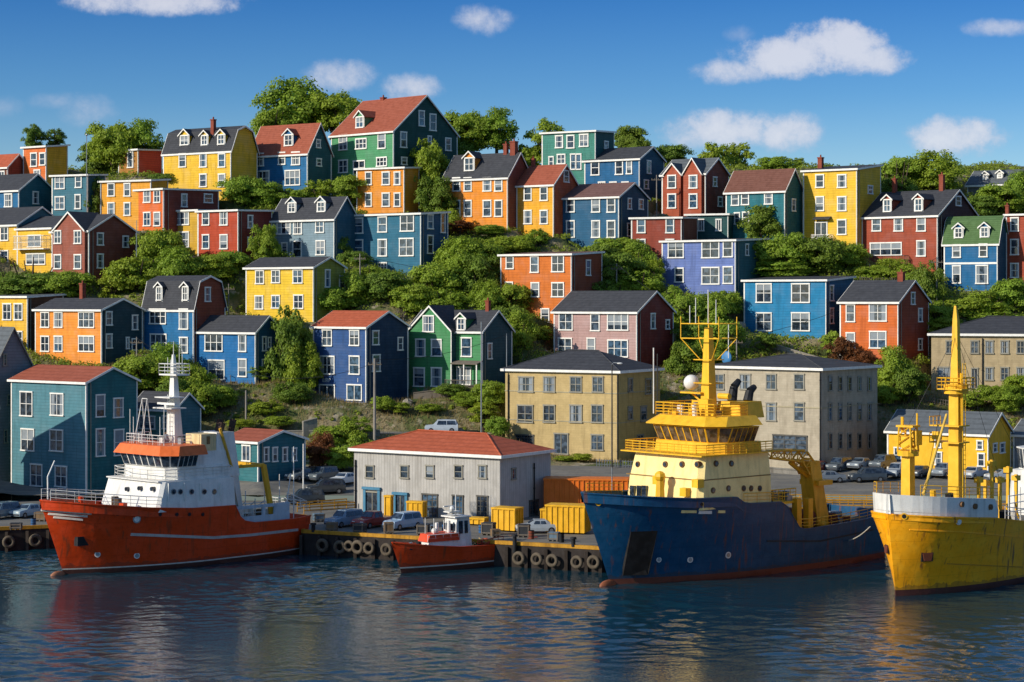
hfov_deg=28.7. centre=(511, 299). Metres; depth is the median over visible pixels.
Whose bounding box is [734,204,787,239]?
tree
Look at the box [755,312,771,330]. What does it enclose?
window
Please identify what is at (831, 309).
window
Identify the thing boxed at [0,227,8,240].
window
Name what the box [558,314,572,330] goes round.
window
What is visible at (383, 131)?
house
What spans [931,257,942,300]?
utility pole
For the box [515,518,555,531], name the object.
parked car
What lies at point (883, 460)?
parked car
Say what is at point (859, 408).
window
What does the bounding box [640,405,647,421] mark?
window
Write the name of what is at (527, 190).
window
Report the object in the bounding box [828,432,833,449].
window
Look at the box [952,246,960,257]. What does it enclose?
window
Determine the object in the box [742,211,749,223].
window
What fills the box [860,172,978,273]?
house
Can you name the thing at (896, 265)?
shrub
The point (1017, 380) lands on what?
tree
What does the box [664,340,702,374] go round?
tree
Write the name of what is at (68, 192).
house
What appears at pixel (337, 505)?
guard railing
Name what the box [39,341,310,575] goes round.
research ship
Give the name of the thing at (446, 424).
parked car
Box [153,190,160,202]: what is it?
window
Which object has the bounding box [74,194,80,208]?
window
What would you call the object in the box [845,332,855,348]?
window
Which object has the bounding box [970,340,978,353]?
window
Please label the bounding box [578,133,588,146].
window
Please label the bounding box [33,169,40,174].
window
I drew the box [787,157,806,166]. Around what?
tree
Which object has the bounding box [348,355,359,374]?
window
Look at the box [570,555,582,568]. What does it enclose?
tyre fender
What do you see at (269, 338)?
window
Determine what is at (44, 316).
window
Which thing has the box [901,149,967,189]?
tree
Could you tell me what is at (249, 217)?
window
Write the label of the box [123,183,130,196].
window
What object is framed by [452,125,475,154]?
tree
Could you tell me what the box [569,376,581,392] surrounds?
window
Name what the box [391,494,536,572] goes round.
fishing boat
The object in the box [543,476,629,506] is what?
shipping container
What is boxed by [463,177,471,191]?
window
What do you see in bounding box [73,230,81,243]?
window
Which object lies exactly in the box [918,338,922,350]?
window
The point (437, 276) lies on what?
tree
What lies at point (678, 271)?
window
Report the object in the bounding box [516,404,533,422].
window
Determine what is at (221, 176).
window
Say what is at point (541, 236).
shrub
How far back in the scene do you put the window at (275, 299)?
310.67 m
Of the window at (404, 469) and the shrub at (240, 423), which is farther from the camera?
the shrub at (240, 423)
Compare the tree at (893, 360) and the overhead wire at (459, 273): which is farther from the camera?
the overhead wire at (459, 273)
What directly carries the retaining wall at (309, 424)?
on the hillside
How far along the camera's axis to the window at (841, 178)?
328.61 m
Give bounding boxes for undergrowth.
[0,158,1023,463]
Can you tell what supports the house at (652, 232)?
on the hillside
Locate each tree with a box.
[20,124,46,146]
[31,269,98,297]
[44,128,67,144]
[76,141,110,173]
[83,172,103,212]
[85,119,143,171]
[95,271,129,297]
[99,255,163,289]
[111,354,169,389]
[123,117,164,166]
[127,228,187,261]
[142,342,191,369]
[149,244,204,276]
[155,376,204,397]
[158,363,217,386]
[180,383,223,413]
[186,253,242,278]
[213,174,266,204]
[246,224,282,259]
[248,76,328,129]
[248,108,290,137]
[263,304,314,381]
[282,340,323,388]
[307,89,361,139]
[317,286,348,310]
[330,174,368,203]
[332,271,375,309]
[361,270,412,299]
[387,282,441,311]
[405,261,463,293]
[408,138,449,206]
[414,175,457,211]
[425,289,472,309]
[431,234,491,274]
[444,109,489,151]
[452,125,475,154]
[455,252,501,295]
[466,279,507,309]
[470,236,505,268]
[475,106,519,152]
[492,304,529,322]
[495,282,533,308]
[506,310,539,355]
[518,144,540,165]
[523,117,564,162]
[589,243,621,279]
[591,280,620,290]
[601,251,647,283]
[613,270,665,290]
[614,125,650,147]
[619,241,658,275]
[628,136,651,146]
[646,258,665,275]
[654,144,694,163]
[662,284,683,301]
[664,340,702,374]
[667,292,707,327]
[670,320,719,346]
[682,291,735,324]
[682,341,735,371]
[695,319,749,355]
[697,141,734,163]
[715,290,743,315]
[725,142,756,167]
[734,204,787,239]
[751,235,789,276]
[753,156,798,168]
[767,232,818,275]
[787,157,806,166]
[791,234,847,273]
[834,241,872,266]
[874,345,919,401]
[881,156,925,183]
[881,159,920,191]
[887,366,930,403]
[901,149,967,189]
[905,270,935,281]
[910,260,947,303]
[927,300,953,324]
[967,194,1001,215]
[972,183,1023,212]
[990,277,1023,312]
[1001,374,1023,408]
[1002,170,1023,208]
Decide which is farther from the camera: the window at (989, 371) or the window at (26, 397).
the window at (989, 371)
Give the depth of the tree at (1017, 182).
337.16 m
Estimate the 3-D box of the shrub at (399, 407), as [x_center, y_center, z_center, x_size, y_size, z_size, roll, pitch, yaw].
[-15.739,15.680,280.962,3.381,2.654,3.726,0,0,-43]
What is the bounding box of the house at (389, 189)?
[354,167,420,213]
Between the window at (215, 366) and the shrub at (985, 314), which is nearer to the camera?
the window at (215, 366)
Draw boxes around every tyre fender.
[2,536,14,547]
[29,534,41,546]
[316,538,328,551]
[333,540,344,553]
[344,540,352,551]
[351,540,363,553]
[363,542,374,554]
[380,543,391,555]
[512,551,524,565]
[531,552,542,565]
[546,554,557,566]
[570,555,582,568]
[587,555,599,569]
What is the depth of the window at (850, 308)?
298.84 m
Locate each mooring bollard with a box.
[310,523,315,531]
[511,534,517,552]
[570,537,576,546]
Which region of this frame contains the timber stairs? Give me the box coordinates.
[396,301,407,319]
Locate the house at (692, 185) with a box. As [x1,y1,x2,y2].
[659,157,730,216]
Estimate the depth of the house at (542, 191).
333.13 m
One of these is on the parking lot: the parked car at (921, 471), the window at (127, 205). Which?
the parked car at (921, 471)
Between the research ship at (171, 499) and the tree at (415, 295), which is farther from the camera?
the tree at (415, 295)
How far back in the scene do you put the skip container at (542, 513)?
218.35 m
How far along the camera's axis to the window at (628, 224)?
329.66 m
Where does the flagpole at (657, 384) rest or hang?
on the hillside
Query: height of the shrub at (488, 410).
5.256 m
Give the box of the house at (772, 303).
[741,276,855,338]
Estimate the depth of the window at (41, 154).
348.95 m
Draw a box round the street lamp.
[611,362,622,466]
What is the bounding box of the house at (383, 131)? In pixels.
[328,95,459,196]
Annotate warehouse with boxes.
[0,327,32,500]
[348,429,556,520]
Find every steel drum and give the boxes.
[30,518,35,524]
[528,530,533,538]
[558,533,563,541]
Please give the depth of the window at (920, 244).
321.47 m
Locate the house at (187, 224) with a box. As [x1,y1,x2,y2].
[176,209,210,255]
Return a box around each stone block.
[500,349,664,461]
[715,351,881,468]
[927,315,1023,400]
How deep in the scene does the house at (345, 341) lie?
287.06 m
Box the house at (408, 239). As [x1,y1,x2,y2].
[354,211,450,273]
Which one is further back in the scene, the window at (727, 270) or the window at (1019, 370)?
the window at (727, 270)
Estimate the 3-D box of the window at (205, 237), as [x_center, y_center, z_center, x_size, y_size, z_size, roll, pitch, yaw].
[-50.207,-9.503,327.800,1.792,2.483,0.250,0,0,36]
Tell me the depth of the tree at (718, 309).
304.15 m
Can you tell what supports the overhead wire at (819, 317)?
attached to the utility pole at (936, 262)
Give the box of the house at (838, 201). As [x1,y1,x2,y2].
[800,155,883,244]
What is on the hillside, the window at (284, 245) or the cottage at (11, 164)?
the cottage at (11, 164)
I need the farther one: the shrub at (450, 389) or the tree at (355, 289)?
the tree at (355, 289)
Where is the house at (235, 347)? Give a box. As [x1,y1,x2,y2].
[195,315,278,384]
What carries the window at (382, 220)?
in the house at (408, 239)
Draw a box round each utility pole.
[130,337,142,354]
[136,220,136,256]
[223,284,234,314]
[245,390,246,427]
[303,444,303,487]
[354,254,365,274]
[368,358,380,440]
[481,322,481,431]
[506,335,506,366]
[651,175,661,216]
[730,340,742,360]
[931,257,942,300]
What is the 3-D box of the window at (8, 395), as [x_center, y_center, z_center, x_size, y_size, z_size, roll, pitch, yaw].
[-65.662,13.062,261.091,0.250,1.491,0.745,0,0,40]
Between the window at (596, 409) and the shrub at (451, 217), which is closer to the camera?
the window at (596, 409)
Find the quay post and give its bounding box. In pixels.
[611,467,612,489]
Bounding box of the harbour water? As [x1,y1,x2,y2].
[0,548,1023,681]
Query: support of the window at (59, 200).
in the house at (68, 192)
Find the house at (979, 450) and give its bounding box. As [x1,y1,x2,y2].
[883,409,1013,476]
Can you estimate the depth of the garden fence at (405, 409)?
282.04 m
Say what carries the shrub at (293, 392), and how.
on the hillside
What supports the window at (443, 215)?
in the house at (408, 239)
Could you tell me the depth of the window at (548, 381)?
273.23 m
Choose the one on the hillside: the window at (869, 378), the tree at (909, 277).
the tree at (909, 277)
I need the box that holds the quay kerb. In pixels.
[0,508,802,549]
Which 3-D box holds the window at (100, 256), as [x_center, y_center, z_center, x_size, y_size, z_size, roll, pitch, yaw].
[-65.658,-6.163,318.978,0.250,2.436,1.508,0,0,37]
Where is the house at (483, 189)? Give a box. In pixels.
[442,139,527,229]
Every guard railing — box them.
[297,498,346,511]
[304,502,354,510]
[789,494,872,504]
[826,499,872,507]
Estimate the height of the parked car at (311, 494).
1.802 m
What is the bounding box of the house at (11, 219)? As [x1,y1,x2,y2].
[0,206,53,265]
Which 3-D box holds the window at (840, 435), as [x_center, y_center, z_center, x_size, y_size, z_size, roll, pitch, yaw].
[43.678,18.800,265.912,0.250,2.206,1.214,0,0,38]
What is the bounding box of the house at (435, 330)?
[408,298,514,392]
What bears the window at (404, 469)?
in the harbour warehouse at (480, 474)
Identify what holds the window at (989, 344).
in the stone block at (993, 346)
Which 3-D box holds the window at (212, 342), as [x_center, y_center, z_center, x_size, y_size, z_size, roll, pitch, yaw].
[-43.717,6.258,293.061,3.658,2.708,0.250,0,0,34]
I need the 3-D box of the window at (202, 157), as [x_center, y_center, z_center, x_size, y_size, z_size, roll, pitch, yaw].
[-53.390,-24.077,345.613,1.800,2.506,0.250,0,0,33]
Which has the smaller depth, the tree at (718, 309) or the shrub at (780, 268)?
the tree at (718, 309)
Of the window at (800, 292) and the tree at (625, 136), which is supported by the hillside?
the tree at (625, 136)
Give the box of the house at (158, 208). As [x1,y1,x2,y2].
[133,188,221,232]
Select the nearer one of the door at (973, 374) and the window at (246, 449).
the window at (246, 449)
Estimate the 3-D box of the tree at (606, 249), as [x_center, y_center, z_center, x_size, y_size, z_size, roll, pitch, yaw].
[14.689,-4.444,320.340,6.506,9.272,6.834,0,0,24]
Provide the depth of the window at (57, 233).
320.61 m
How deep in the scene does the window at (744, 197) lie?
332.65 m
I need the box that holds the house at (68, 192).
[49,174,107,215]
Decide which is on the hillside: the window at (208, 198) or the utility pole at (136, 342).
the utility pole at (136, 342)
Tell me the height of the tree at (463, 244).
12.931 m
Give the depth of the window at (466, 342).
288.73 m
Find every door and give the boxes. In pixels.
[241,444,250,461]
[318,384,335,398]
[366,491,380,510]
[396,495,407,511]
[553,433,568,454]
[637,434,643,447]
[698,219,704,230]
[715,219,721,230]
[814,221,827,236]
[971,367,978,388]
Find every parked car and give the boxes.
[0,501,19,516]
[9,503,40,517]
[284,468,312,480]
[284,488,324,504]
[305,466,339,480]
[306,478,345,493]
[324,508,363,527]
[331,472,353,482]
[382,511,422,530]
[424,419,457,430]
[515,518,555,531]
[820,461,826,470]
[821,470,846,482]
[824,456,851,471]
[846,457,870,468]
[847,467,886,481]
[868,454,896,467]
[886,462,900,477]
[915,465,932,477]
[964,466,987,478]
[983,469,1010,480]
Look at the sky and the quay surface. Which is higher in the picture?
the sky
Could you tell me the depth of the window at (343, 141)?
350.83 m
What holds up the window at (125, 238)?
in the house at (93, 243)
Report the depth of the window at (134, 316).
298.40 m
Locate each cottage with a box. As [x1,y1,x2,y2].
[0,153,22,174]
[138,391,204,442]
[234,428,308,496]
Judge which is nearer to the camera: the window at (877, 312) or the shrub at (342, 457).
the shrub at (342, 457)
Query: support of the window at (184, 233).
in the house at (187, 224)
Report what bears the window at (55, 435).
in the waterfront house at (74, 423)
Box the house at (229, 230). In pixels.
[195,209,274,260]
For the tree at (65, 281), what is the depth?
311.76 m
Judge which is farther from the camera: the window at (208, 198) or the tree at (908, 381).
the window at (208, 198)
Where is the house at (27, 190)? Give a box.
[0,173,51,212]
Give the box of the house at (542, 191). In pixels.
[515,156,578,236]
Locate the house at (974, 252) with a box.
[941,215,1007,290]
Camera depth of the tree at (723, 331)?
295.41 m
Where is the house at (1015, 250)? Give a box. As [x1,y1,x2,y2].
[1003,203,1023,280]
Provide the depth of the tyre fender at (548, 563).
200.95 m
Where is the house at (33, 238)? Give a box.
[13,216,62,273]
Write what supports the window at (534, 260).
in the house at (551, 280)
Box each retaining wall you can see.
[286,430,379,435]
[302,418,317,436]
[413,385,473,398]
[755,338,817,356]
[770,467,799,474]
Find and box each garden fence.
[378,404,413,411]
[596,459,632,467]
[860,277,894,279]
[930,397,978,409]
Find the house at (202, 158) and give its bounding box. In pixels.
[161,117,259,199]
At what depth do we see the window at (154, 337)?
298.69 m
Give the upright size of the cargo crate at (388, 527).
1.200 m
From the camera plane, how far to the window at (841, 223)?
328.61 m
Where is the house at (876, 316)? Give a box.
[836,269,931,361]
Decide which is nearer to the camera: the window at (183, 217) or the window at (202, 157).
the window at (183, 217)
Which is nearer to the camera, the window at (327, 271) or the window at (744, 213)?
the window at (327, 271)
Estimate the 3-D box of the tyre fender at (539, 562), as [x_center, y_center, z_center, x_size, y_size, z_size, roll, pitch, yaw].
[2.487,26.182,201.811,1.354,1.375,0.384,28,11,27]
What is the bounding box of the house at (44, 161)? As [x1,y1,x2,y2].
[20,144,70,185]
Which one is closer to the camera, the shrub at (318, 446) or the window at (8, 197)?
the shrub at (318, 446)
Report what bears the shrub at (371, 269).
on the hillside
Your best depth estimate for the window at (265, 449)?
251.00 m
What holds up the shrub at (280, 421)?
on the hillside
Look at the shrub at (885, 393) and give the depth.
280.86 m
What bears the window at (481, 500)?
in the harbour warehouse at (480, 474)
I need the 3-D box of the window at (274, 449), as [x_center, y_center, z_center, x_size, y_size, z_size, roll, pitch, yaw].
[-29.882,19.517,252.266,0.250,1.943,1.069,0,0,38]
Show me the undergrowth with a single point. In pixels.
(728, 166)
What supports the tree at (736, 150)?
on the hillside
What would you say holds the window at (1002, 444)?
in the house at (979, 450)
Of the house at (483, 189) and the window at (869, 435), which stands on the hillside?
the house at (483, 189)
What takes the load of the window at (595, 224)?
in the house at (591, 212)
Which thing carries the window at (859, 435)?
in the stone block at (820, 409)
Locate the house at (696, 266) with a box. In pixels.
[659,238,769,297]
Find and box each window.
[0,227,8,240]
[0,250,8,262]
[2,303,11,319]
[2,353,7,365]
[3,429,8,443]
[4,193,12,206]
[6,394,10,405]
[13,303,22,319]
[17,331,22,342]
[19,391,32,416]
[20,428,34,451]
[25,253,45,264]
[28,236,41,246]
[29,463,42,486]
[30,152,37,166]
[32,191,38,203]
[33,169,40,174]
[39,152,45,165]
[40,312,49,327]
[40,335,49,351]
[48,429,63,451]
[49,392,63,415]
[53,230,61,243]
[53,254,61,268]
[53,311,62,327]
[53,335,62,351]
[54,176,64,188]
[54,196,64,209]
[54,465,67,487]
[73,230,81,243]
[73,254,81,268]
[74,176,81,187]
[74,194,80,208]
[77,311,94,327]
[77,335,94,351]
[95,394,105,417]
[95,428,105,456]
[96,232,103,245]
[96,253,103,268]
[106,311,112,325]
[106,333,112,348]
[107,183,114,196]
[107,202,114,213]
[113,397,123,417]
[113,429,124,455]
[122,235,128,247]
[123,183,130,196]
[123,202,130,215]
[125,337,129,348]
[127,151,133,167]
[131,314,138,329]
[131,338,137,350]
[138,415,155,429]
[142,190,150,202]
[142,212,150,225]
[148,308,166,323]
[149,333,166,350]
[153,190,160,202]
[153,212,160,225]
[161,415,166,429]
[177,211,189,224]
[178,153,186,167]
[178,231,189,247]
[178,308,188,329]
[179,337,188,353]
[181,193,187,206]
[199,154,206,167]
[199,173,206,186]
[201,212,209,225]
[201,234,209,248]
[203,193,212,202]
[204,287,211,301]
[204,334,222,351]
[207,359,224,379]
[217,153,225,167]
[218,173,225,186]
[219,211,227,225]
[219,234,227,248]
[237,334,246,351]
[237,358,246,376]
[247,215,253,228]
[254,295,263,309]
[255,270,264,283]
[258,153,263,166]
[258,170,269,182]
[262,336,266,350]
[263,446,269,461]
[267,337,271,347]
[271,269,280,282]
[271,295,279,308]
[272,446,278,461]
[276,222,290,234]
[277,152,285,164]
[281,242,287,253]
[282,446,288,461]
[284,169,300,185]
[291,151,300,165]
[291,447,297,461]
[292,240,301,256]
[292,269,302,283]
[293,222,302,234]
[293,294,303,308]
[315,139,320,148]
[315,221,324,232]
[315,240,325,254]
[316,158,321,166]
[319,355,334,374]
[321,329,332,345]
[324,269,330,287]
[338,134,347,150]
[338,159,347,172]
[339,275,345,288]
[346,384,362,400]
[348,329,359,345]
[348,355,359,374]
[353,160,364,175]
[355,138,366,149]
[355,217,363,233]
[355,239,362,251]
[364,192,371,206]
[364,465,374,478]
[365,171,371,184]
[372,330,379,344]
[372,354,380,371]
[376,156,387,166]
[377,133,385,148]
[377,216,387,232]
[377,239,387,256]
[377,262,386,268]
[381,171,389,184]
[381,192,389,206]
[393,171,400,184]
[393,192,400,206]
[397,337,403,350]
[398,238,413,255]
[399,215,414,231]
[399,465,408,478]
[400,131,407,147]
[401,156,407,165]
[413,367,424,386]
[415,338,425,356]
[418,110,424,126]
[421,493,437,516]
[422,315,434,331]
[424,464,434,478]
[427,135,431,145]
[427,214,433,228]
[427,235,433,253]
[429,113,436,130]
[430,339,441,356]
[430,367,441,386]
[440,213,445,232]
[445,137,451,150]
[451,494,463,514]
[452,177,460,191]
[453,200,460,216]
[453,464,462,478]
[456,366,471,384]
[460,337,471,356]
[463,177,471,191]
[463,200,471,216]
[476,495,488,516]
[477,464,486,478]
[482,180,491,191]
[482,200,491,216]
[487,343,492,359]
[494,180,502,191]
[494,200,502,216]
[505,256,513,268]
[511,467,516,479]
[515,434,533,443]
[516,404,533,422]
[517,376,533,392]
[523,187,531,200]
[523,210,531,223]
[529,256,538,272]
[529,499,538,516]
[530,282,539,296]
[539,186,547,200]
[539,210,547,223]
[540,308,549,322]
[542,376,555,392]
[542,404,555,422]
[548,156,553,164]
[551,255,564,271]
[551,282,564,296]
[554,135,563,147]
[556,154,565,163]
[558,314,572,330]
[558,337,572,351]
[563,170,569,182]
[565,200,574,212]
[566,135,574,148]
[566,220,574,237]
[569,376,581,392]
[569,404,582,422]
[570,153,575,169]
[575,153,581,169]
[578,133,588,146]
[585,259,591,275]
[586,337,595,349]
[590,162,599,175]
[590,314,599,330]
[590,404,603,422]
[590,434,603,450]
[591,199,600,212]
[591,220,599,237]
[591,376,603,392]
[604,140,608,148]
[606,198,615,212]
[606,220,615,237]
[606,314,628,330]
[607,339,628,357]
[614,161,623,174]
[625,160,632,173]
[627,198,632,209]
[627,223,630,236]
[627,378,633,392]
[627,406,633,419]
[636,219,645,232]
[638,199,643,209]
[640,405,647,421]
[643,179,649,189]
[645,378,652,394]
[646,160,651,173]
[650,313,655,328]
[665,219,674,232]
[665,319,670,329]
[667,175,676,188]
[667,193,676,208]
[667,242,683,257]
[674,267,683,282]
[688,174,697,188]
[688,193,697,208]
[701,241,719,257]
[701,267,719,284]
[712,176,717,186]
[715,374,724,389]
[717,196,723,206]
[722,239,732,256]
[722,266,732,283]
[730,194,739,205]
[733,212,740,224]
[739,373,750,389]
[740,194,749,204]
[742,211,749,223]
[745,243,749,255]
[755,283,771,302]
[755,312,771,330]
[763,193,772,204]
[765,373,776,389]
[765,402,776,421]
[772,434,807,454]
[790,283,809,302]
[790,312,809,330]
[791,198,796,211]
[793,373,804,389]
[793,402,804,421]
[815,174,824,187]
[815,196,824,210]
[828,376,833,391]
[828,402,833,420]
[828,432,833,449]
[829,285,834,300]
[829,307,834,323]
[836,174,846,187]
[836,196,846,210]
[836,219,846,234]
[838,376,843,391]
[838,402,843,420]
[838,433,843,449]
[845,304,855,321]
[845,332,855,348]
[847,376,852,390]
[847,402,852,420]
[847,433,852,449]
[857,376,862,390]
[857,402,862,420]
[857,433,862,449]
[867,185,873,194]
[867,376,872,390]
[867,402,872,420]
[867,433,872,448]
[868,304,886,321]
[868,331,886,348]
[869,242,901,255]
[871,219,881,231]
[893,218,903,231]
[893,447,901,461]
[910,292,915,304]
[916,217,925,231]
[916,240,925,256]
[918,308,922,321]
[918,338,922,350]
[934,451,942,464]
[937,366,950,380]
[945,340,951,353]
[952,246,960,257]
[952,265,960,283]
[955,196,961,205]
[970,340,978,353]
[975,265,988,283]
[976,440,983,449]
[977,452,984,466]
[978,243,987,256]
[984,340,993,353]
[984,367,993,380]
[993,442,997,452]
[999,442,1005,453]
[1000,340,1008,353]
[1000,367,1008,380]
[1010,217,1018,231]
[1010,239,1018,254]
[1010,263,1018,277]
[1016,340,1023,353]
[1016,367,1023,374]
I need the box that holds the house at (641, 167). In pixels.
[582,146,666,200]
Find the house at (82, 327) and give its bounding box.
[32,280,145,365]
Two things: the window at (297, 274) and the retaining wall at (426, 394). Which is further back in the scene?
the window at (297, 274)
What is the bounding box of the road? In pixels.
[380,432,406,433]
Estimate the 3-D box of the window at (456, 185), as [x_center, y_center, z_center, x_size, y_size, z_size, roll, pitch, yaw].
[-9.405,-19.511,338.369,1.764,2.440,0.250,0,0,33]
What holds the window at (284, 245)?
in the house at (320, 226)
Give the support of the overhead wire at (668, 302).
attached to the utility pole
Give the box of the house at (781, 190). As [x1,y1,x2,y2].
[723,168,802,239]
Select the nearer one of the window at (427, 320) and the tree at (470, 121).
the window at (427, 320)
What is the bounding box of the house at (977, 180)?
[964,169,1023,195]
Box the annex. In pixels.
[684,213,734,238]
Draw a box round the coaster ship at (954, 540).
[871,306,1023,595]
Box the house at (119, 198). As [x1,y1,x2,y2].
[97,179,170,230]
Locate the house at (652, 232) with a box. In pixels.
[628,217,699,259]
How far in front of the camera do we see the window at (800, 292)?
303.70 m
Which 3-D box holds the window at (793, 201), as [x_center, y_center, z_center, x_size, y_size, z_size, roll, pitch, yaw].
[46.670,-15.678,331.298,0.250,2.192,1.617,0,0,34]
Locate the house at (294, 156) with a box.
[255,123,333,195]
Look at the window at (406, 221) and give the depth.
321.16 m
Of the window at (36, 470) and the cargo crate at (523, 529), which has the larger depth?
the window at (36, 470)
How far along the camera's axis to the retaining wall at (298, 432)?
272.51 m
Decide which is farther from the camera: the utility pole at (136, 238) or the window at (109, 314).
the utility pole at (136, 238)
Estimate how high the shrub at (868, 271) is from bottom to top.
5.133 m
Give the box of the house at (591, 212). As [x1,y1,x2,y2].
[561,182,650,249]
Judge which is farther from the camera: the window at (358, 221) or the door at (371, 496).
the window at (358, 221)
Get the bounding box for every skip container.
[383,495,393,515]
[406,500,426,516]
[469,516,488,523]
[491,506,523,531]
[540,507,544,518]
[545,502,590,533]
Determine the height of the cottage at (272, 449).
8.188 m
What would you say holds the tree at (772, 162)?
on the hillside
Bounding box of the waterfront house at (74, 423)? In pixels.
[7,364,140,500]
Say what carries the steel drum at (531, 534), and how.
on the quay surface
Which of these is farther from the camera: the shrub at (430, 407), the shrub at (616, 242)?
the shrub at (616, 242)
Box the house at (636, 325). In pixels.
[550,291,676,366]
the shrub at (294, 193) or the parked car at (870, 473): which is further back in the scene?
the shrub at (294, 193)
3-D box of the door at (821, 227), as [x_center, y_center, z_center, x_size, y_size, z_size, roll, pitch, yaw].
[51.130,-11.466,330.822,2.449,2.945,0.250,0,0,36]
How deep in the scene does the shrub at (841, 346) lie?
292.71 m
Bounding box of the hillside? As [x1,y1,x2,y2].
[0,164,1023,495]
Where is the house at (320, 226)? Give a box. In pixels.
[269,196,356,259]
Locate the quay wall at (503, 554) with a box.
[0,528,605,572]
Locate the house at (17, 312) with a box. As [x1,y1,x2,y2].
[0,293,66,351]
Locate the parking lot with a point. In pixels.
(843, 487)
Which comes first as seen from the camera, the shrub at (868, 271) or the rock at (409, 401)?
the rock at (409, 401)
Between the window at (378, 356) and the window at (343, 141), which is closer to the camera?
the window at (378, 356)
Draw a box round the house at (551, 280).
[497,251,604,324]
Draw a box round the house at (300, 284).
[242,256,347,321]
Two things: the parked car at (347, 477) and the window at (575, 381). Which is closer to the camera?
the parked car at (347, 477)
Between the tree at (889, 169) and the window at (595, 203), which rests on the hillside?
the tree at (889, 169)
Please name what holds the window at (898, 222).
in the house at (908, 226)
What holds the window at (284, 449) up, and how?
in the cottage at (272, 449)
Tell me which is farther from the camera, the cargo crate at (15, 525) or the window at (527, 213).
the window at (527, 213)
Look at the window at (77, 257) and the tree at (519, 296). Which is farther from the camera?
the window at (77, 257)
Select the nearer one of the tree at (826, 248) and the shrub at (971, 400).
the shrub at (971, 400)
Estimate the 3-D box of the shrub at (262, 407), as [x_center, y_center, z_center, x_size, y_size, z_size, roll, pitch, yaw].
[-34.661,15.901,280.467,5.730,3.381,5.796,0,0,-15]
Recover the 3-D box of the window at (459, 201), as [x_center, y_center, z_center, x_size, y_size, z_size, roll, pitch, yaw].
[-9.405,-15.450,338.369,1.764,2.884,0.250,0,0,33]
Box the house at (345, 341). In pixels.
[309,310,411,402]
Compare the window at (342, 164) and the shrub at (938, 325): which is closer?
the shrub at (938, 325)
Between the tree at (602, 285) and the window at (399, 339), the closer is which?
the window at (399, 339)
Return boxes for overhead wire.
[253,365,367,378]
[360,254,615,275]
[376,334,506,359]
[619,266,733,336]
[737,258,935,337]
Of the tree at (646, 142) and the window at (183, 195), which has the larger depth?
the tree at (646, 142)
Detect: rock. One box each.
[402,398,412,404]
[738,321,745,328]
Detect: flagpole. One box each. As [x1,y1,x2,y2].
[86,134,87,211]
[657,354,657,436]
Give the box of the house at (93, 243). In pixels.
[48,211,138,281]
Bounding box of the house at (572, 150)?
[539,130,616,183]
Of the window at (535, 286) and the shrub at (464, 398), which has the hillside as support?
the shrub at (464, 398)
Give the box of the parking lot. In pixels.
[0,465,1010,494]
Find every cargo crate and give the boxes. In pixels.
[9,522,22,529]
[34,511,45,520]
[312,513,324,521]
[325,522,337,530]
[353,523,366,532]
[384,522,393,533]
[416,524,429,534]
[481,522,495,534]
[490,529,500,536]
[517,524,530,536]
[547,531,560,540]
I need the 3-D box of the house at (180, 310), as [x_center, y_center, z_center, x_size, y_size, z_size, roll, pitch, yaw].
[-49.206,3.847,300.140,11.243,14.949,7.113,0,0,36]
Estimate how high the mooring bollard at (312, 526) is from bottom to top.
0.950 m
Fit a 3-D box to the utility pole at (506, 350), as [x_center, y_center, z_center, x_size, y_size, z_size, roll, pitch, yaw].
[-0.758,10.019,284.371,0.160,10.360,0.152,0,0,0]
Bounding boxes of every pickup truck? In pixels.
[351,510,391,528]
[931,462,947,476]
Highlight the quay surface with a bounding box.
[0,501,1005,545]
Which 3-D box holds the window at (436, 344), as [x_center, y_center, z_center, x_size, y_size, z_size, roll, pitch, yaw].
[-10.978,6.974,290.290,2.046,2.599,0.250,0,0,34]
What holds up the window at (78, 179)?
in the house at (68, 192)
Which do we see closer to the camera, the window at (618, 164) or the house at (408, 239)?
the house at (408, 239)
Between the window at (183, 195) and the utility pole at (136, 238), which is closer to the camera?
the utility pole at (136, 238)
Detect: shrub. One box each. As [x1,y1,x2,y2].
[0,257,60,293]
[0,266,28,294]
[130,373,145,389]
[146,172,175,181]
[207,384,239,409]
[214,250,251,275]
[225,418,255,429]
[247,366,270,381]
[247,401,285,413]
[248,181,286,207]
[260,416,296,429]
[268,381,315,402]
[275,188,309,202]
[299,179,337,197]
[306,431,337,467]
[309,425,349,444]
[321,443,353,470]
[336,250,373,267]
[337,236,353,256]
[337,415,377,443]
[346,433,374,445]
[350,266,397,278]
[369,396,396,412]
[388,402,410,414]
[414,403,442,414]
[431,383,470,400]
[435,208,461,233]
[448,220,475,236]
[449,391,479,409]
[467,401,500,432]
[469,380,504,405]
[475,224,507,235]
[483,415,510,435]
[491,235,536,252]
[524,228,551,250]
[529,325,553,339]
[554,455,571,460]
[567,453,593,461]
[584,237,646,252]
[601,280,634,290]
[751,261,821,276]
[753,332,780,352]
[820,330,843,358]
[822,336,857,359]
[843,349,879,363]
[851,264,892,279]
[870,257,915,277]
[877,381,902,404]
[927,300,963,331]
[936,297,993,316]
[960,289,1018,315]
[963,392,988,410]
[964,311,1023,320]
[968,384,1001,405]
[988,384,1023,414]
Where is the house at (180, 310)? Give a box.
[141,275,227,362]
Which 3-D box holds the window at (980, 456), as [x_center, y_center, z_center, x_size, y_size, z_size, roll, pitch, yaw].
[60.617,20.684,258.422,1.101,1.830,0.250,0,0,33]
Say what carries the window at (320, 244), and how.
in the house at (320, 226)
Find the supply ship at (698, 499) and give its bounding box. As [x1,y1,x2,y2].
[581,290,884,586]

